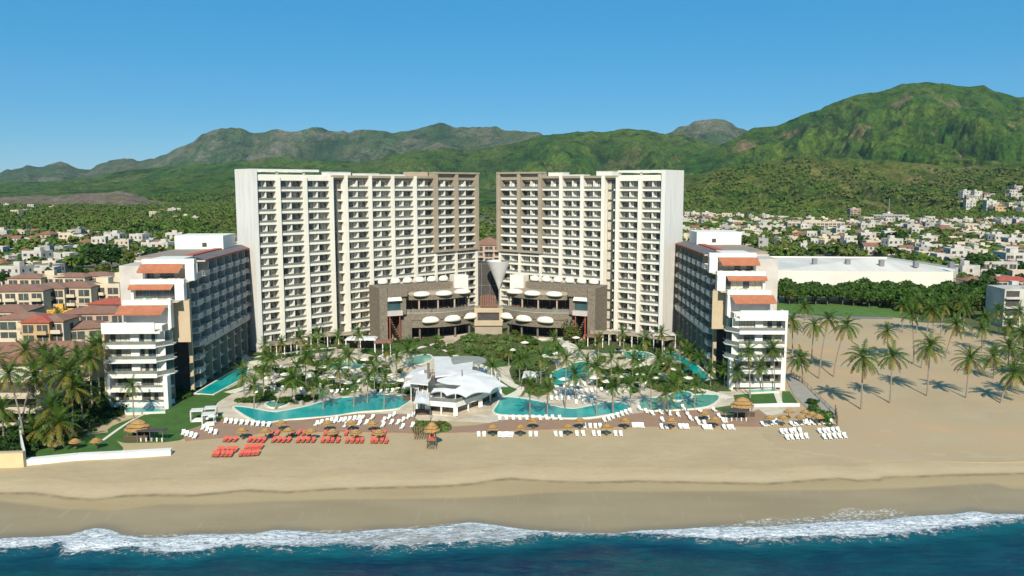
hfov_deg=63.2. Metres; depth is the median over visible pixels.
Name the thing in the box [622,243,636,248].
window
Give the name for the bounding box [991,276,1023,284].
apartment building
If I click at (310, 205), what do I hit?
window
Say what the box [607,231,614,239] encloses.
window
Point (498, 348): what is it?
shrub
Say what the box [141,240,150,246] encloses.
house
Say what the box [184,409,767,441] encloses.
beach deck
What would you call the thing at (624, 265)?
window
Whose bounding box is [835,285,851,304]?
broadleaf tree
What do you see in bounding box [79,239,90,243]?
house
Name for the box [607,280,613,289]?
window
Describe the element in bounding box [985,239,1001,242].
house
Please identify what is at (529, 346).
shrub
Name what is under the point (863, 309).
grass strip
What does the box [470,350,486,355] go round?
shrub
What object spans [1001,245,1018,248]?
house
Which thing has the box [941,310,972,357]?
palm tree
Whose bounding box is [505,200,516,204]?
window
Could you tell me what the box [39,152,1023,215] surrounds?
slope forest
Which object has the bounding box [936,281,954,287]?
broadleaf tree
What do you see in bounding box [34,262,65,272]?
house
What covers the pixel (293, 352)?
path
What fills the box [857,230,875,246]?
house
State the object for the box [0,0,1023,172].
sky
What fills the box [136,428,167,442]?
flat shade
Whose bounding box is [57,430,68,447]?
broadleaf tree
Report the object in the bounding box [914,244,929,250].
house
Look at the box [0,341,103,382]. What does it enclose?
tiled hall
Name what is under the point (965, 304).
palm tree
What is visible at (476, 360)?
garden pavilion
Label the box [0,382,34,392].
window
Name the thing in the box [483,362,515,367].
lawn
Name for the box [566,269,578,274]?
window
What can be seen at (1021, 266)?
broadleaf tree
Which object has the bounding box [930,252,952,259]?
house
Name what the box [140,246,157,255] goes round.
broadleaf tree
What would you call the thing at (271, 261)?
window
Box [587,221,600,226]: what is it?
window
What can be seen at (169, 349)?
window
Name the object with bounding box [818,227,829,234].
house
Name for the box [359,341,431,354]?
lawn
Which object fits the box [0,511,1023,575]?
sea
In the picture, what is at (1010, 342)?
palm tree
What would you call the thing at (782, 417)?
thatched parasol
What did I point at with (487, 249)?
apartment building
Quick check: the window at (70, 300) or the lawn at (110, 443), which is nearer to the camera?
the lawn at (110, 443)
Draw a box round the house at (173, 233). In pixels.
[165,230,183,236]
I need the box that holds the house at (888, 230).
[880,228,894,234]
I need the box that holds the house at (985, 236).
[984,232,994,238]
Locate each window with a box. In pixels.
[0,322,15,329]
[0,332,16,339]
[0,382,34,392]
[0,413,36,420]
[1,398,35,406]
[5,294,15,299]
[9,280,16,283]
[18,293,28,299]
[20,280,28,283]
[22,325,33,332]
[23,336,33,341]
[31,280,39,283]
[31,293,41,299]
[32,302,41,304]
[37,325,47,332]
[37,336,47,340]
[52,324,61,331]
[53,291,62,296]
[53,334,62,340]
[54,299,63,303]
[68,290,74,295]
[68,298,75,304]
[71,331,84,339]
[78,290,89,295]
[78,367,88,376]
[79,298,89,302]
[80,316,92,320]
[96,316,107,320]
[108,288,117,293]
[110,334,129,341]
[111,349,130,355]
[112,316,121,322]
[112,364,131,370]
[114,378,131,385]
[115,392,133,399]
[135,284,174,298]
[140,334,155,341]
[141,349,155,355]
[141,363,156,370]
[142,377,157,384]
[143,392,158,399]
[147,264,184,278]
[156,328,172,340]
[157,345,173,354]
[158,359,173,370]
[159,374,174,384]
[159,384,175,398]
[257,181,271,186]
[258,192,271,197]
[258,204,272,208]
[258,215,272,220]
[259,226,273,231]
[259,236,273,242]
[260,247,273,253]
[260,258,274,264]
[261,269,274,275]
[261,280,274,286]
[261,291,275,297]
[280,181,298,186]
[281,192,298,197]
[281,203,299,208]
[281,214,299,219]
[282,225,299,230]
[282,235,300,241]
[283,246,300,252]
[283,256,300,262]
[283,267,301,273]
[284,278,301,284]
[284,288,301,295]
[307,181,324,186]
[308,192,325,196]
[308,203,325,207]
[308,213,325,218]
[308,224,325,229]
[309,234,326,239]
[309,244,326,250]
[309,255,326,260]
[310,265,327,271]
[310,275,327,282]
[310,286,327,292]
[333,180,340,189]
[334,191,340,199]
[334,201,340,210]
[334,211,341,220]
[334,222,341,230]
[335,232,341,241]
[335,242,341,251]
[335,252,342,261]
[336,263,342,271]
[336,273,342,282]
[336,283,342,292]
[336,293,343,302]
[337,303,343,312]
[337,313,343,322]
[337,323,343,331]
[348,182,363,186]
[348,192,364,196]
[348,202,364,206]
[349,212,364,217]
[349,222,364,227]
[349,232,365,237]
[349,242,365,247]
[350,252,365,257]
[350,262,365,268]
[350,272,365,278]
[350,282,366,288]
[372,182,386,186]
[372,192,386,196]
[373,202,386,206]
[373,211,386,216]
[373,221,387,226]
[373,231,387,236]
[373,241,387,246]
[374,250,387,256]
[374,260,387,266]
[374,270,388,275]
[394,182,408,186]
[395,192,409,195]
[395,201,409,205]
[395,211,409,215]
[395,220,409,225]
[395,230,409,235]
[395,239,409,244]
[396,249,409,254]
[396,258,410,264]
[396,268,410,273]
[417,182,429,186]
[417,191,429,195]
[417,201,429,205]
[417,210,429,214]
[417,220,429,224]
[418,229,430,233]
[418,238,430,243]
[418,247,430,252]
[418,257,430,262]
[418,266,430,271]
[437,255,450,260]
[438,182,450,185]
[438,191,450,195]
[438,200,450,204]
[438,210,450,214]
[438,219,450,223]
[438,264,450,269]
[439,228,450,232]
[439,237,450,242]
[458,182,470,185]
[458,254,471,258]
[458,262,471,267]
[459,191,470,195]
[459,200,470,204]
[459,209,470,213]
[459,218,470,222]
[459,227,470,231]
[459,236,470,240]
[485,252,492,256]
[505,191,516,195]
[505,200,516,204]
[505,210,516,214]
[505,219,516,223]
[505,228,516,232]
[505,237,516,241]
[505,255,517,260]
[524,266,538,271]
[525,182,537,185]
[525,191,537,195]
[525,201,537,205]
[525,210,537,214]
[525,219,537,224]
[525,229,537,233]
[525,238,537,243]
[525,256,538,261]
[545,248,558,253]
[545,258,558,263]
[545,267,557,272]
[546,182,558,186]
[546,191,558,195]
[546,201,558,205]
[546,211,558,215]
[546,220,558,224]
[546,230,558,234]
[546,239,558,244]
[566,182,579,186]
[566,192,579,195]
[566,201,579,205]
[566,211,579,215]
[566,221,579,225]
[566,230,579,235]
[566,240,579,245]
[566,250,578,254]
[566,259,578,264]
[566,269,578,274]
[586,270,599,275]
[587,182,600,186]
[587,192,600,196]
[587,202,600,206]
[587,211,600,216]
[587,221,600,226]
[587,231,600,236]
[587,241,599,246]
[587,251,599,256]
[587,260,599,266]
[607,221,614,229]
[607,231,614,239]
[607,241,614,249]
[607,250,614,259]
[607,260,614,269]
[607,270,613,279]
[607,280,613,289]
[607,290,613,299]
[607,300,613,308]
[607,310,613,318]
[607,319,613,328]
[608,180,615,189]
[608,190,615,199]
[608,200,614,209]
[608,211,614,219]
[621,303,635,309]
[621,312,635,319]
[621,322,657,331]
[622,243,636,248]
[622,253,636,258]
[622,263,636,268]
[622,273,635,278]
[622,283,635,288]
[622,293,635,299]
[623,182,637,186]
[623,192,637,196]
[623,202,637,206]
[623,212,637,217]
[623,222,636,227]
[623,233,636,237]
[643,305,658,311]
[643,315,657,321]
[644,254,659,259]
[644,264,658,270]
[644,274,658,280]
[644,285,658,290]
[644,295,658,301]
[645,202,660,207]
[645,213,660,217]
[645,223,659,228]
[645,233,659,238]
[645,244,659,249]
[646,182,660,186]
[646,192,660,196]
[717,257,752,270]
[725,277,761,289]
[726,331,731,339]
[726,345,738,353]
[727,317,739,327]
[739,361,752,367]
[739,374,752,380]
[740,334,753,340]
[741,321,754,327]
[761,374,777,380]
[762,348,779,354]
[762,361,777,367]
[763,321,780,327]
[763,334,780,340]
[1005,300,1018,305]
[1005,310,1017,315]
[1006,291,1019,296]
[1009,264,1016,268]
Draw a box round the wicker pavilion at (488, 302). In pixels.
[480,294,497,306]
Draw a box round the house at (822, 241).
[818,239,831,245]
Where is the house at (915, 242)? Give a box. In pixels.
[910,239,919,246]
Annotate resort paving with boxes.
[216,333,796,422]
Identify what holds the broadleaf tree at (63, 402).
on the planting bed at (110, 419)
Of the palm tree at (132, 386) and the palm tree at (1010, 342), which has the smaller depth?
the palm tree at (132, 386)
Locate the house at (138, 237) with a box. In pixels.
[129,233,148,249]
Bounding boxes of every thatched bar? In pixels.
[123,419,153,440]
[730,397,754,416]
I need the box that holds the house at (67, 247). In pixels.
[54,244,72,249]
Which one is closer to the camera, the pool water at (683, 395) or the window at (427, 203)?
the pool water at (683, 395)
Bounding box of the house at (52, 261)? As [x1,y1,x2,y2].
[42,258,60,263]
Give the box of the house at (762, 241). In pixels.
[757,235,767,247]
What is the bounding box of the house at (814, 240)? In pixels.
[810,237,821,242]
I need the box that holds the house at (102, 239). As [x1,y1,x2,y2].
[91,236,108,243]
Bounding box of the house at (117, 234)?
[103,230,125,238]
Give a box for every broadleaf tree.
[0,271,10,284]
[3,430,19,442]
[31,438,41,450]
[56,396,69,408]
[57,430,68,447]
[70,266,83,272]
[73,253,92,267]
[81,243,105,266]
[82,415,94,427]
[83,380,95,392]
[88,405,100,417]
[94,265,110,271]
[98,400,110,412]
[100,244,121,270]
[122,251,138,264]
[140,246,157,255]
[777,284,788,303]
[778,277,798,300]
[784,289,796,304]
[789,284,802,301]
[792,287,807,304]
[803,280,821,300]
[803,284,823,304]
[820,285,836,304]
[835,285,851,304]
[840,280,861,304]
[844,241,857,248]
[846,289,861,305]
[855,277,873,301]
[856,235,868,243]
[858,280,873,302]
[861,290,877,306]
[869,282,883,302]
[872,286,892,305]
[875,290,887,306]
[879,233,891,239]
[883,281,897,303]
[885,231,905,240]
[885,291,899,308]
[895,285,917,298]
[897,280,914,284]
[899,295,915,312]
[900,231,909,237]
[909,288,927,311]
[920,298,938,307]
[923,288,941,298]
[928,284,946,289]
[935,293,954,300]
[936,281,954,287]
[937,296,954,315]
[938,285,955,295]
[952,297,972,314]
[957,284,970,291]
[958,273,972,277]
[959,279,975,286]
[961,285,985,310]
[964,252,985,268]
[964,290,985,310]
[974,297,985,315]
[975,276,998,293]
[976,252,1001,263]
[981,269,996,276]
[995,265,1008,275]
[1017,262,1023,268]
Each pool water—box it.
[125,408,163,411]
[197,367,247,393]
[235,395,407,421]
[266,401,287,406]
[329,361,362,369]
[404,354,431,364]
[494,397,628,416]
[552,362,589,384]
[624,351,651,358]
[639,394,718,409]
[668,352,709,380]
[670,391,690,399]
[747,389,776,391]
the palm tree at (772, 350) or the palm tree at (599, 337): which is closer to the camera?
the palm tree at (772, 350)
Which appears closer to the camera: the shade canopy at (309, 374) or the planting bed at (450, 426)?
the planting bed at (450, 426)
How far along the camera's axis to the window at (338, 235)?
259.07 m
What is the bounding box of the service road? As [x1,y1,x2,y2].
[788,314,892,318]
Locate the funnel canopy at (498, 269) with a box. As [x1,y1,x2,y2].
[487,260,509,305]
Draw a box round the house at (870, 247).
[859,243,878,255]
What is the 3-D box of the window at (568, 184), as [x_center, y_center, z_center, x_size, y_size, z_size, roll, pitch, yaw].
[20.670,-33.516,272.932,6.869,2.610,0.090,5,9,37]
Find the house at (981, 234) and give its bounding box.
[976,232,986,237]
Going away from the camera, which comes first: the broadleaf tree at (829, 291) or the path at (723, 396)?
the path at (723, 396)
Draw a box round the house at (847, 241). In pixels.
[843,240,857,249]
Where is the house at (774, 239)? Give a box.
[773,237,790,243]
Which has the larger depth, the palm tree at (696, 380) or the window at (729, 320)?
the window at (729, 320)
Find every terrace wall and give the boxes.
[753,403,779,406]
[780,403,799,406]
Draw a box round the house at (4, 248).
[0,246,9,251]
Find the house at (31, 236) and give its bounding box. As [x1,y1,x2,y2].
[27,235,40,244]
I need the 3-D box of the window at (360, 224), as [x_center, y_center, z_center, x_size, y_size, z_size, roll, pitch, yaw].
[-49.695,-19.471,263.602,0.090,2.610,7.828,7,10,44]
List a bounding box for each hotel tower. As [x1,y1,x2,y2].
[235,169,479,351]
[496,170,683,339]
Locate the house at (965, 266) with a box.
[954,260,979,275]
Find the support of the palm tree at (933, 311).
on the open sand at (995, 432)
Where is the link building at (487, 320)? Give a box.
[474,306,501,334]
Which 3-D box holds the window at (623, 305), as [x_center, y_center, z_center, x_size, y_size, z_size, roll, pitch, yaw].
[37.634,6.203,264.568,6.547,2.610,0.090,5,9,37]
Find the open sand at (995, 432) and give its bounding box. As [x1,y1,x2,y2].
[754,314,1023,462]
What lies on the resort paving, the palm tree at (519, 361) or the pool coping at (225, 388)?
the pool coping at (225, 388)
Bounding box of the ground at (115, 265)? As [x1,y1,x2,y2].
[7,208,1023,409]
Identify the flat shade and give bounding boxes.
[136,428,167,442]
[723,409,749,420]
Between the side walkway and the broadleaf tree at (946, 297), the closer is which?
the side walkway
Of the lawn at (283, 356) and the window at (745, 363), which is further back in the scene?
the lawn at (283, 356)
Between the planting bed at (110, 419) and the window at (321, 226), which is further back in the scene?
the window at (321, 226)
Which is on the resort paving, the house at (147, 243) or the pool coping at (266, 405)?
the pool coping at (266, 405)
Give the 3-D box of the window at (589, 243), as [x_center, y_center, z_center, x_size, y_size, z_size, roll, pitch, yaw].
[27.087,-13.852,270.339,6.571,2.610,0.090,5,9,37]
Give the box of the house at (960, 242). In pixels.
[952,240,964,244]
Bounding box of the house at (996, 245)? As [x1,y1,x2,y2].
[995,243,1012,246]
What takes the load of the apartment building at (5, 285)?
on the ground at (115, 265)
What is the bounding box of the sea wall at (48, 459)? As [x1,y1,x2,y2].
[26,448,171,465]
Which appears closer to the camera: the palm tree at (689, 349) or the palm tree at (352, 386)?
the palm tree at (352, 386)
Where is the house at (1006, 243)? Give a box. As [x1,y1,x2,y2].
[996,242,1016,244]
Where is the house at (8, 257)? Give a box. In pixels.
[4,255,16,260]
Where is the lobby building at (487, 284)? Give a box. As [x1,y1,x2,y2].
[470,261,497,305]
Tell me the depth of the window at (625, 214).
261.87 m
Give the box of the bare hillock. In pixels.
[0,191,165,205]
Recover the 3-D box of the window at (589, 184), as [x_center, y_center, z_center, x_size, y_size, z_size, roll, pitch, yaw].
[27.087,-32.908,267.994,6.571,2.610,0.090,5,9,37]
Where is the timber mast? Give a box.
[427,363,434,378]
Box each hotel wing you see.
[101,233,251,408]
[675,230,787,389]
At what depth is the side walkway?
192.90 m
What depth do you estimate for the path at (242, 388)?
200.82 m
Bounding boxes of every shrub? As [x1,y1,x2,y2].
[75,431,85,434]
[339,390,348,395]
[413,426,423,433]
[433,343,441,347]
[435,421,448,426]
[440,424,449,429]
[445,344,454,349]
[460,334,473,338]
[462,338,473,341]
[466,342,476,346]
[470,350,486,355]
[473,337,481,342]
[480,340,489,344]
[485,345,499,350]
[487,337,496,342]
[494,346,503,352]
[495,351,505,357]
[503,355,514,360]
[511,330,519,334]
[515,335,524,341]
[522,335,533,339]
[524,344,533,350]
[526,339,538,344]
[806,398,819,404]
[806,407,816,411]
[819,412,832,418]
[819,415,829,422]
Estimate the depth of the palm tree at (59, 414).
152.02 m
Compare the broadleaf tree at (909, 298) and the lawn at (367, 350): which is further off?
the broadleaf tree at (909, 298)
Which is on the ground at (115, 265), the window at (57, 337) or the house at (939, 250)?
the house at (939, 250)
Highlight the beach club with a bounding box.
[410,356,507,416]
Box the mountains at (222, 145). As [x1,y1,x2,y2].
[0,119,746,183]
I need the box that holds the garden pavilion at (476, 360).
[450,356,486,369]
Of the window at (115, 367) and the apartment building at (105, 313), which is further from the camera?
the apartment building at (105, 313)
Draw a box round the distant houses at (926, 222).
[0,185,1023,241]
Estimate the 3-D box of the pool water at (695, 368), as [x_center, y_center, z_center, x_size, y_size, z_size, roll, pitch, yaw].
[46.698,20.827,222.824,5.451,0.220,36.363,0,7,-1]
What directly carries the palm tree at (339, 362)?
on the planting bed
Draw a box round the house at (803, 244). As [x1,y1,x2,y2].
[798,240,808,252]
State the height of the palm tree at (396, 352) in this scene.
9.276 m
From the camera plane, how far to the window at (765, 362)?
198.20 m
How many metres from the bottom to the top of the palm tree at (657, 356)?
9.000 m
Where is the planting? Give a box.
[47,359,647,440]
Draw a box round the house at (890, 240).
[880,235,902,254]
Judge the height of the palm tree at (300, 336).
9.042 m
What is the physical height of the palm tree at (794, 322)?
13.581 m
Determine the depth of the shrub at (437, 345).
245.99 m
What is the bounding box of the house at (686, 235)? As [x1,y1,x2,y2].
[682,233,688,240]
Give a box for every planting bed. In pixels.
[0,380,124,450]
[247,336,444,357]
[410,341,451,356]
[412,421,451,434]
[449,329,545,361]
[509,357,555,396]
[576,338,675,354]
[652,377,725,393]
[808,404,832,426]
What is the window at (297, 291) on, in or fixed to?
in the hotel tower at (327, 249)
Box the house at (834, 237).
[829,236,839,241]
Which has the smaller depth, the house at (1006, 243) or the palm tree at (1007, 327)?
the palm tree at (1007, 327)
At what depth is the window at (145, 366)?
180.70 m
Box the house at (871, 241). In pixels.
[862,239,879,253]
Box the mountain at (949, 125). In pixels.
[668,82,1023,176]
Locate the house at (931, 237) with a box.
[920,233,937,242]
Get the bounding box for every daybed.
[190,408,203,421]
[201,411,215,425]
[203,405,217,419]
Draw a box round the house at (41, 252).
[22,247,52,260]
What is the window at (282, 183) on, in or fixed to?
in the hotel tower at (327, 249)
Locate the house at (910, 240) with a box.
[906,238,918,244]
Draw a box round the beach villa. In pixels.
[0,370,64,426]
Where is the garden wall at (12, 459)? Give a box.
[0,450,25,467]
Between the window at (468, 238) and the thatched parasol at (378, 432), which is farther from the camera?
the window at (468, 238)
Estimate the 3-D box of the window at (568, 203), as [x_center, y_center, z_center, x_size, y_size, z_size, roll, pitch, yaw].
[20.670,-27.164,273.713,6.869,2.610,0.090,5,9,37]
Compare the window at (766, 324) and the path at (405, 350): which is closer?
the window at (766, 324)
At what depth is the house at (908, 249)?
550.95 m
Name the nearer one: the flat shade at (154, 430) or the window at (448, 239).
the flat shade at (154, 430)
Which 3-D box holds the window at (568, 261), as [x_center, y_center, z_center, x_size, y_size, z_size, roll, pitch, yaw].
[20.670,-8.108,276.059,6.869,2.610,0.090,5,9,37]
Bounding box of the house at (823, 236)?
[813,234,828,238]
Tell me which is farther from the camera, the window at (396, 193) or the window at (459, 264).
the window at (459, 264)
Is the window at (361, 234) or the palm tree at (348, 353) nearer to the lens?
the palm tree at (348, 353)
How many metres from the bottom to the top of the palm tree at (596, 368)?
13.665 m
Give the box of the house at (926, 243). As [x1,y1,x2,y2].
[916,241,937,247]
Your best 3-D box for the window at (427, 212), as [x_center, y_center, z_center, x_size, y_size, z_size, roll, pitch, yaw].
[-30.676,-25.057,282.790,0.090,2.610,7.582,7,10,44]
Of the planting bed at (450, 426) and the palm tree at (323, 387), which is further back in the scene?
the palm tree at (323, 387)
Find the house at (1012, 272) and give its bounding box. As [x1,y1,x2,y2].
[1008,269,1023,275]
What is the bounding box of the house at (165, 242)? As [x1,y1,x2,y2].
[151,239,174,250]
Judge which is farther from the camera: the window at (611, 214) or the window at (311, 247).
the window at (611, 214)
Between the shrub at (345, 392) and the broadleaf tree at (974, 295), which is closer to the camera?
the shrub at (345, 392)
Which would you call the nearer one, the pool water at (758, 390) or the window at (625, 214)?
the pool water at (758, 390)
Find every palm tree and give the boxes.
[0,342,13,368]
[0,359,27,438]
[0,394,23,435]
[8,335,42,366]
[13,355,57,422]
[13,411,55,445]
[20,337,58,369]
[29,387,74,440]
[30,342,71,420]
[32,402,82,447]
[41,341,80,368]
[41,352,89,431]
[47,306,67,313]
[53,368,95,436]
[63,371,98,425]
[64,340,92,372]
[70,345,110,407]
[78,330,110,398]
[83,378,123,409]
[86,329,102,357]
[119,374,145,418]
[229,359,256,396]
[243,371,267,408]
[250,359,274,395]
[256,336,274,350]
[258,347,276,364]
[260,348,284,383]
[271,334,291,361]
[274,366,307,409]
[282,367,301,400]
[285,356,307,386]
[289,326,308,356]
[291,345,317,381]
[301,373,323,402]
[303,331,326,361]
[309,324,327,357]
[312,376,334,408]
[313,349,336,380]
[326,355,352,388]
[329,328,346,357]
[337,344,356,364]
[337,345,358,380]
[342,374,368,405]
[350,324,367,357]
[357,366,380,401]
[363,361,387,388]
[368,350,385,377]
[372,368,397,408]
[376,342,394,364]
[386,347,405,382]
[398,341,418,370]
[399,334,417,351]
[482,356,502,376]
[499,342,514,365]
[509,350,529,380]
[517,371,542,417]
[520,348,535,370]
[528,345,549,382]
[538,375,560,414]
[544,329,563,357]
[547,340,567,368]
[554,347,576,408]
[559,360,586,398]
[570,341,586,358]
[578,352,595,383]
[582,353,612,414]
[588,330,605,355]
[601,375,623,413]
[602,349,622,375]
[608,359,629,389]
[615,325,631,356]
[616,373,640,407]
[622,347,643,375]
[627,364,648,393]
[635,330,654,363]
[637,368,663,408]
[646,348,666,381]
[651,325,670,355]
[654,384,676,415]
[655,355,681,386]
[658,371,687,411]
[661,343,682,366]
[669,365,688,394]
[672,332,687,363]
[678,342,699,373]
[682,339,696,355]
[682,373,710,409]
[687,348,708,381]
[700,358,721,385]
[715,358,733,385]
[725,361,748,391]
[733,338,760,397]
[750,355,771,389]
[761,337,785,389]
[787,344,817,382]
[788,309,803,355]
[793,296,813,332]
[802,314,824,361]
[813,308,842,378]
[830,312,862,376]
[840,338,888,409]
[874,321,903,359]
[876,340,911,402]
[891,295,910,332]
[898,302,921,363]
[908,291,932,332]
[913,331,946,395]
[915,296,947,367]
[922,299,944,332]
[933,295,953,334]
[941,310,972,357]
[949,345,992,397]
[950,292,969,319]
[954,297,975,332]
[971,316,996,350]
[973,306,999,331]
[976,343,1009,378]
[986,301,1008,333]
[990,356,1023,402]
[991,332,1021,366]
[996,315,1019,347]
[1004,300,1023,337]
[1004,354,1023,383]
[1007,319,1023,348]
[1008,338,1023,361]
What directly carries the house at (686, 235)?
on the ground at (115, 265)
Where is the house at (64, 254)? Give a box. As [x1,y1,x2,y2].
[53,252,77,268]
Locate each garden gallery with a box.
[269,340,300,355]
[307,331,362,346]
[590,330,673,349]
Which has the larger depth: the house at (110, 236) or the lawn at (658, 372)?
the house at (110, 236)
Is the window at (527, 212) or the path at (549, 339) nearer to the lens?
the path at (549, 339)
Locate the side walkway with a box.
[785,375,834,416]
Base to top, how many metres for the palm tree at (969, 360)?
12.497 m
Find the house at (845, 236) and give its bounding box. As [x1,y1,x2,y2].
[840,233,853,243]
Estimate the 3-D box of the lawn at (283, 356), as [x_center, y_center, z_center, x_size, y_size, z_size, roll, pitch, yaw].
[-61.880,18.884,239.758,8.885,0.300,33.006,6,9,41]
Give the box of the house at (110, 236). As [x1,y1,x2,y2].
[107,234,115,240]
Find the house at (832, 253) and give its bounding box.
[827,243,838,254]
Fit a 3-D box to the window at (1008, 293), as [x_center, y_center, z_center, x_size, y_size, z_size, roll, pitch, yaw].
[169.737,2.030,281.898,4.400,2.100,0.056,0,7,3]
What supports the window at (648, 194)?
in the hotel tower at (618, 234)
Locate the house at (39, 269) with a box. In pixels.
[34,265,61,273]
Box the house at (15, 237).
[9,235,24,243]
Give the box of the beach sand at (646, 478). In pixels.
[0,410,1023,538]
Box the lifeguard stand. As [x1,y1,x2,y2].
[424,422,439,448]
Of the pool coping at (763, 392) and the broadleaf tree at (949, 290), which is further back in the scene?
the broadleaf tree at (949, 290)
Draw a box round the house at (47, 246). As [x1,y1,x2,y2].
[39,242,54,251]
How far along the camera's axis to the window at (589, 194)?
269.39 m
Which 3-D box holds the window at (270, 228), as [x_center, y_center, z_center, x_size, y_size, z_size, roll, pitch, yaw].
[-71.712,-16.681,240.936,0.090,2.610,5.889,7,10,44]
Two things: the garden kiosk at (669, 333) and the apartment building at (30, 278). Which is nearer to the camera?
the garden kiosk at (669, 333)
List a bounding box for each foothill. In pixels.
[0,172,495,209]
[479,156,1023,211]
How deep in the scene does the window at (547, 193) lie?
279.47 m
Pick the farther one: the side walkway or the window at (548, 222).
the window at (548, 222)
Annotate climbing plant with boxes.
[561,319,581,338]
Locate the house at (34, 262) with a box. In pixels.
[25,260,41,263]
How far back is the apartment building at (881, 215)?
1082.99 m
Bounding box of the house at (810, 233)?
[806,231,816,236]
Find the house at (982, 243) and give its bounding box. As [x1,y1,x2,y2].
[971,242,990,246]
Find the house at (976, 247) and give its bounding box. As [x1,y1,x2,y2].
[972,245,987,251]
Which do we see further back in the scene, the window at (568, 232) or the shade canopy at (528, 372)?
the window at (568, 232)
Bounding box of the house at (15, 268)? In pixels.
[0,261,33,284]
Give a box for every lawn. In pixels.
[26,432,122,457]
[107,380,244,442]
[250,344,336,360]
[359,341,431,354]
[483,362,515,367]
[500,380,516,394]
[542,341,565,355]
[595,350,624,353]
[634,355,661,368]
[641,367,667,379]
[706,379,730,390]
[715,405,732,415]
[734,393,776,403]
[782,391,797,402]
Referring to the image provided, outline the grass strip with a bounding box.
[777,301,955,317]
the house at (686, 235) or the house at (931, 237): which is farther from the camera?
the house at (686, 235)
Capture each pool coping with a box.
[124,407,164,414]
[194,366,249,394]
[232,394,410,423]
[264,400,289,408]
[330,360,364,370]
[402,354,432,365]
[492,396,629,418]
[550,361,590,386]
[622,351,653,359]
[637,393,720,410]
[664,354,711,380]
[667,390,693,400]
[745,388,777,393]
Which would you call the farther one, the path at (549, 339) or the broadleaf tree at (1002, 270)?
the broadleaf tree at (1002, 270)
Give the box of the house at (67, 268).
[48,254,71,271]
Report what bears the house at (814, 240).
on the ground at (115, 265)
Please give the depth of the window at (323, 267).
255.92 m
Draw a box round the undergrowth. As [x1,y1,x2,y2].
[0,377,127,455]
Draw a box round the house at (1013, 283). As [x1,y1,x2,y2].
[1008,281,1018,284]
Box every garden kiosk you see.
[345,336,377,350]
[374,339,392,354]
[586,334,603,347]
[650,332,676,349]
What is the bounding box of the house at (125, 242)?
[114,238,133,249]
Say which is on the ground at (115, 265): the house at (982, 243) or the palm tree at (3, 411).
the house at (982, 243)
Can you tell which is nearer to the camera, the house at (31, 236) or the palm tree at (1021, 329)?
the palm tree at (1021, 329)
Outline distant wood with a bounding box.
[0,202,1023,272]
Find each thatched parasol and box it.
[47,442,58,450]
[68,438,81,448]
[90,438,102,448]
[236,427,248,439]
[258,428,271,437]
[275,420,286,430]
[282,427,294,437]
[304,428,316,437]
[321,420,333,430]
[326,428,338,438]
[345,420,356,429]
[349,429,361,440]
[366,421,378,430]
[372,429,384,441]
[487,424,498,436]
[514,424,526,436]
[527,418,538,428]
[562,424,573,435]
[574,418,585,428]
[600,424,612,435]
[619,417,631,429]
[665,418,676,429]
[699,410,710,419]
[709,416,720,427]
[764,415,775,423]
[777,415,788,425]
[783,409,794,417]
[794,414,806,423]
[799,409,809,416]
[806,411,815,419]
[812,414,824,422]
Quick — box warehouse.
[770,256,957,287]
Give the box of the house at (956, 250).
[943,244,971,256]
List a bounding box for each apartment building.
[0,284,18,287]
[0,284,53,312]
[0,304,46,316]
[0,312,53,341]
[5,273,47,283]
[18,314,53,341]
[40,282,68,307]
[44,270,64,282]
[47,304,73,313]
[48,313,80,340]
[58,272,91,282]
[63,281,99,307]
[64,305,121,322]
[70,320,106,342]
[85,297,120,305]
[89,272,114,280]
[90,276,120,299]
[113,272,119,279]
[478,237,498,260]
[784,220,844,227]
[847,207,860,216]
[869,213,908,219]
[954,276,993,286]
[980,257,1017,275]
[985,285,1023,327]
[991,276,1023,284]
[993,248,1023,265]
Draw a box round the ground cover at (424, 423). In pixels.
[256,329,833,433]
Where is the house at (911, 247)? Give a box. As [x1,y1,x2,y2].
[897,245,913,251]
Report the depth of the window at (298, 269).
249.48 m
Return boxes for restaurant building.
[369,274,476,339]
[500,274,606,340]
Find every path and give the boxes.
[102,409,165,440]
[226,374,332,392]
[249,360,285,377]
[250,347,335,357]
[367,343,436,360]
[475,364,525,396]
[538,338,582,340]
[559,337,603,373]
[614,349,654,375]
[684,384,733,399]
[774,391,782,402]
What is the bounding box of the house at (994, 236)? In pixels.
[987,234,1006,240]
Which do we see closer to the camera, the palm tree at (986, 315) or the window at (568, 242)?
the palm tree at (986, 315)
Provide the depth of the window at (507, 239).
292.13 m
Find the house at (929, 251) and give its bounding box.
[914,250,934,255]
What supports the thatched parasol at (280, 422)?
on the beach sand at (646, 478)
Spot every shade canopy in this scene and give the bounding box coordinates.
[304,372,317,385]
[402,381,418,400]
[404,366,432,389]
[413,391,430,420]
[521,371,536,389]
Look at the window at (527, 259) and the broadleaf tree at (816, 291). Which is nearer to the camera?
the window at (527, 259)
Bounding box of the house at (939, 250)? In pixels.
[934,248,942,252]
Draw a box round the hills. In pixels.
[0,129,718,194]
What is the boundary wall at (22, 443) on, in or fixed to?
on the beach sand at (646, 478)
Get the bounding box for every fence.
[414,426,426,439]
[791,371,835,414]
[835,405,837,426]
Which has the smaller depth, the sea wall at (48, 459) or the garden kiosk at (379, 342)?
the sea wall at (48, 459)
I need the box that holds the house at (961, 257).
[945,255,964,263]
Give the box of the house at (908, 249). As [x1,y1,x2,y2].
[895,247,910,257]
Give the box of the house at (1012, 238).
[1001,235,1023,242]
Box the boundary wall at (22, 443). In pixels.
[18,417,25,457]
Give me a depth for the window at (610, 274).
267.65 m

